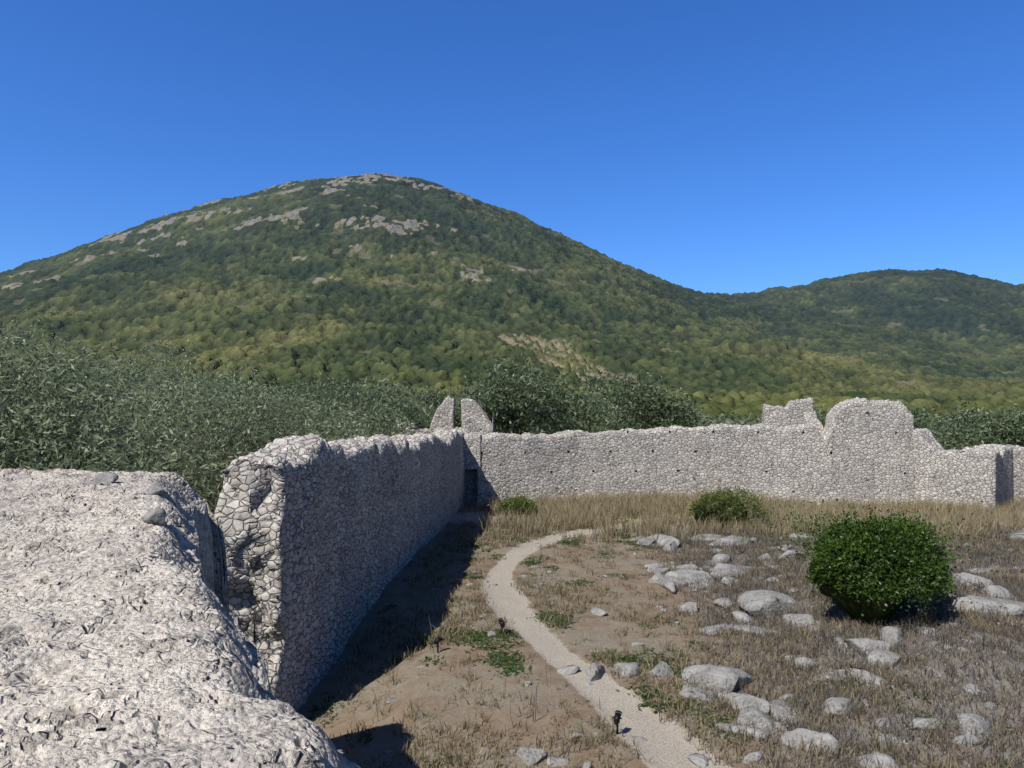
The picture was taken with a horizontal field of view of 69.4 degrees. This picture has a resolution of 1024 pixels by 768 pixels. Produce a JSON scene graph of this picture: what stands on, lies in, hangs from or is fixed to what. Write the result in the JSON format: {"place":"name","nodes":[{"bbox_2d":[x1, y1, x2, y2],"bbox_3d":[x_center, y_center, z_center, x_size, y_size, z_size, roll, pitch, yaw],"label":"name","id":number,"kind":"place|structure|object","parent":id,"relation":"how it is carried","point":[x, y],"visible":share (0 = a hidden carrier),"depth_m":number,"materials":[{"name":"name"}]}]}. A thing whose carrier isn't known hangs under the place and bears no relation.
{"place":"outdoors","nodes":[
{"label":"outdoors","id":0,"kind":"place"},
{"bbox_2d":[0,173,1023,471],"bbox_3d":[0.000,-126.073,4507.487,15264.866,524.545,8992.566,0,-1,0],"label":"terrain ground","id":1,"kind":"structure","parent":0,"point":[412,281],"depth_m":885.05,"materials":[{"name":"green plant"}]},
{"bbox_2d":[0,301,1023,514],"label":"olive trees","id":2,"kind":"object","parent":1,"relation":"on","point":[50,416],"depth_m":26.01,"materials":[{"name":"green plant"}]},
{"bbox_2d":[0,0,1023,294],"label":"sky","id":3,"kind":"structure","parent":0,"point":[730,147],"materials":[{"name":"blue"}]},
{"bbox_2d":[186,480,1023,767],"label":"courtyard ground","id":4,"kind":"structure","parent":0,"point":[666,744],"depth_m":14.55,"materials":[{"name":"brown soil"}]},
{"bbox_2d":[0,468,359,767],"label":"stone wall","id":5,"kind":"structure","parent":4,"relation":"on","point":[124,643],"depth_m":4.54,"materials":[{"name":"grey stone"}]},
{"bbox_2d":[91,472,165,526],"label":"loose stones","id":6,"kind":"object","parent":5,"relation":"on","point":[156,516],"visible":0.71,"depth_m":7.99,"materials":[{"name":"grey stone"}]},
{"bbox_2d":[214,427,467,711],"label":"curtain wall","id":7,"kind":"structure","parent":4,"relation":"on","point":[322,549],"depth_m":15.82,"materials":[{"name":"grey stone"}]},
{"bbox_2d":[389,428,432,434],"bbox_3d":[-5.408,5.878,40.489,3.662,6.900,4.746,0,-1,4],"label":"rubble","id":8,"kind":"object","parent":4,"relation":"on","point":[426,430],"visible":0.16,"depth_m":40.91,"materials":[{"name":"grey stone"}]},
{"bbox_2d":[389,421,417,430],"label":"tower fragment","id":9,"kind":"object","parent":8,"relation":"on","point":[413,425],"visible":0.13,"depth_m":41.91,"materials":[{"name":"grey stone"}]},
{"bbox_2d":[430,396,455,430],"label":"ruined wall fragment","id":10,"kind":"object","parent":8,"relation":"on","point":[446,419],"visible":0.72,"depth_m":41.67,"materials":[{"name":"grey stone"}]},
{"bbox_2d":[461,398,494,434],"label":"ruined wall fragment","id":11,"kind":"object","parent":8,"relation":"on","point":[473,413],"visible":0.76,"depth_m":41.05,"materials":[{"name":"grey stone"}]},
{"bbox_2d":[294,518,581,721],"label":"dry stalks","id":12,"kind":"object","parent":4,"relation":"on","point":[448,624],"visible":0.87,"depth_m":17.24,"materials":[{"name":"plant"}]},
{"bbox_2d":[433,635,442,652],"bbox_3d":[-1.564,5.529,15.640,0.222,0.411,0.151,1,-2,-37],"label":"ground spotlight","id":13,"kind":"object","parent":4,"relation":"on","point":[438,640],"visible":0.91,"depth_m":15.62,"materials":[{"name":"black metal"}]},
{"bbox_2d":[498,618,504,633],"bbox_3d":[-0.235,5.520,16.749,0.160,0.411,0.217,0,-1,0],"label":"ground spotlight","id":14,"kind":"object","parent":4,"relation":"on","point":[501,622],"visible":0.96,"depth_m":16.73,"materials":[{"name":"black metal"}]},
{"bbox_2d":[462,488,544,515],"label":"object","id":15,"kind":"object","parent":4,"relation":"on","point":[476,497],"visible":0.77,"depth_m":36.67,"materials":[{"name":"beige"}]},
{"bbox_2d":[490,484,547,517],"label":"shrub leaves","id":16,"kind":"object","parent":4,"relation":"on","point":[516,503],"depth_m":34.22,"materials":[{"name":"green plant"}]},
{"bbox_2d":[613,710,621,733],"bbox_3d":[1.702,5.483,11.920,0.158,0.411,0.219,0,-1,0],"label":"ground spotlight","id":17,"kind":"object","parent":4,"relation":"on","point":[617,718],"visible":0.92,"depth_m":11.90,"materials":[{"name":"black metal"}]},
{"bbox_2d":[307,518,1023,767],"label":"green weeds","id":18,"kind":"object","parent":4,"relation":"on","point":[480,636],"visible":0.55,"depth_m":15.63,"materials":[{"name":"green plant"}]},
{"bbox_2d":[317,486,1023,767],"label":"dry grass tufts","id":19,"kind":"object","parent":4,"relation":"on","point":[559,513],"visible":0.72,"depth_m":19.23,"materials":[{"name":"beige plant"}]},
{"bbox_2d":[474,397,913,505],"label":"wall","id":20,"kind":"structure","parent":4,"relation":"on","point":[859,447],"depth_m":39.31,"materials":[{"name":"grey stone"}]},
{"bbox_2d":[465,469,474,503],"bbox_3d":[-2.125,5.450,39.241,1.250,2.700,0.001,0,-1,0],"label":"recess door","id":21,"kind":"structure","parent":20,"relation":"attached to","point":[470,480],"depth_m":39.23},
{"bbox_2d":[463,432,480,468],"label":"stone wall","id":22,"kind":"structure","parent":20,"relation":"attached to","point":[471,445],"depth_m":38.57,"materials":[{"name":"grey stone"}]},
{"bbox_2d":[803,408,823,432],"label":"wall fragment","id":23,"kind":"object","parent":20,"relation":"attached to","point":[811,418],"depth_m":40.96,"materials":[{"name":"grey stone"}]},
{"bbox_2d":[761,397,813,427],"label":"ruined wall","id":24,"kind":"structure","parent":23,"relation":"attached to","point":[790,413],"depth_m":41.69,"materials":[{"name":"grey stone"}]},
{"bbox_2d":[384,512,1023,767],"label":"rubble stones","id":25,"kind":"object","parent":4,"relation":"on","point":[756,602],"visible":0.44,"depth_m":14.39,"materials":[{"name":"stone"}]},
{"bbox_2d":[658,478,784,526],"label":"shrub leaves","id":26,"kind":"object","parent":4,"relation":"on","point":[716,504],"depth_m":30.75,"materials":[{"name":"green plant"}]},
{"bbox_2d":[644,516,1023,767],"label":"grey dead weeds","id":27,"kind":"object","parent":4,"relation":"on","point":[992,645],"visible":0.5,"depth_m":14.85,"materials":[{"name":"grey plant"}]},
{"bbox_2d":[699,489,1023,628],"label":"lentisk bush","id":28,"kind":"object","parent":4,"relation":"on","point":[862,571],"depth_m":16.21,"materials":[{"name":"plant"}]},
{"bbox_2d":[913,428,1023,509],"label":"spur wall","id":29,"kind":"structure","parent":4,"relation":"on","point":[994,473],"depth_m":37.47,"materials":[{"name":"grey stone"}]}
]}

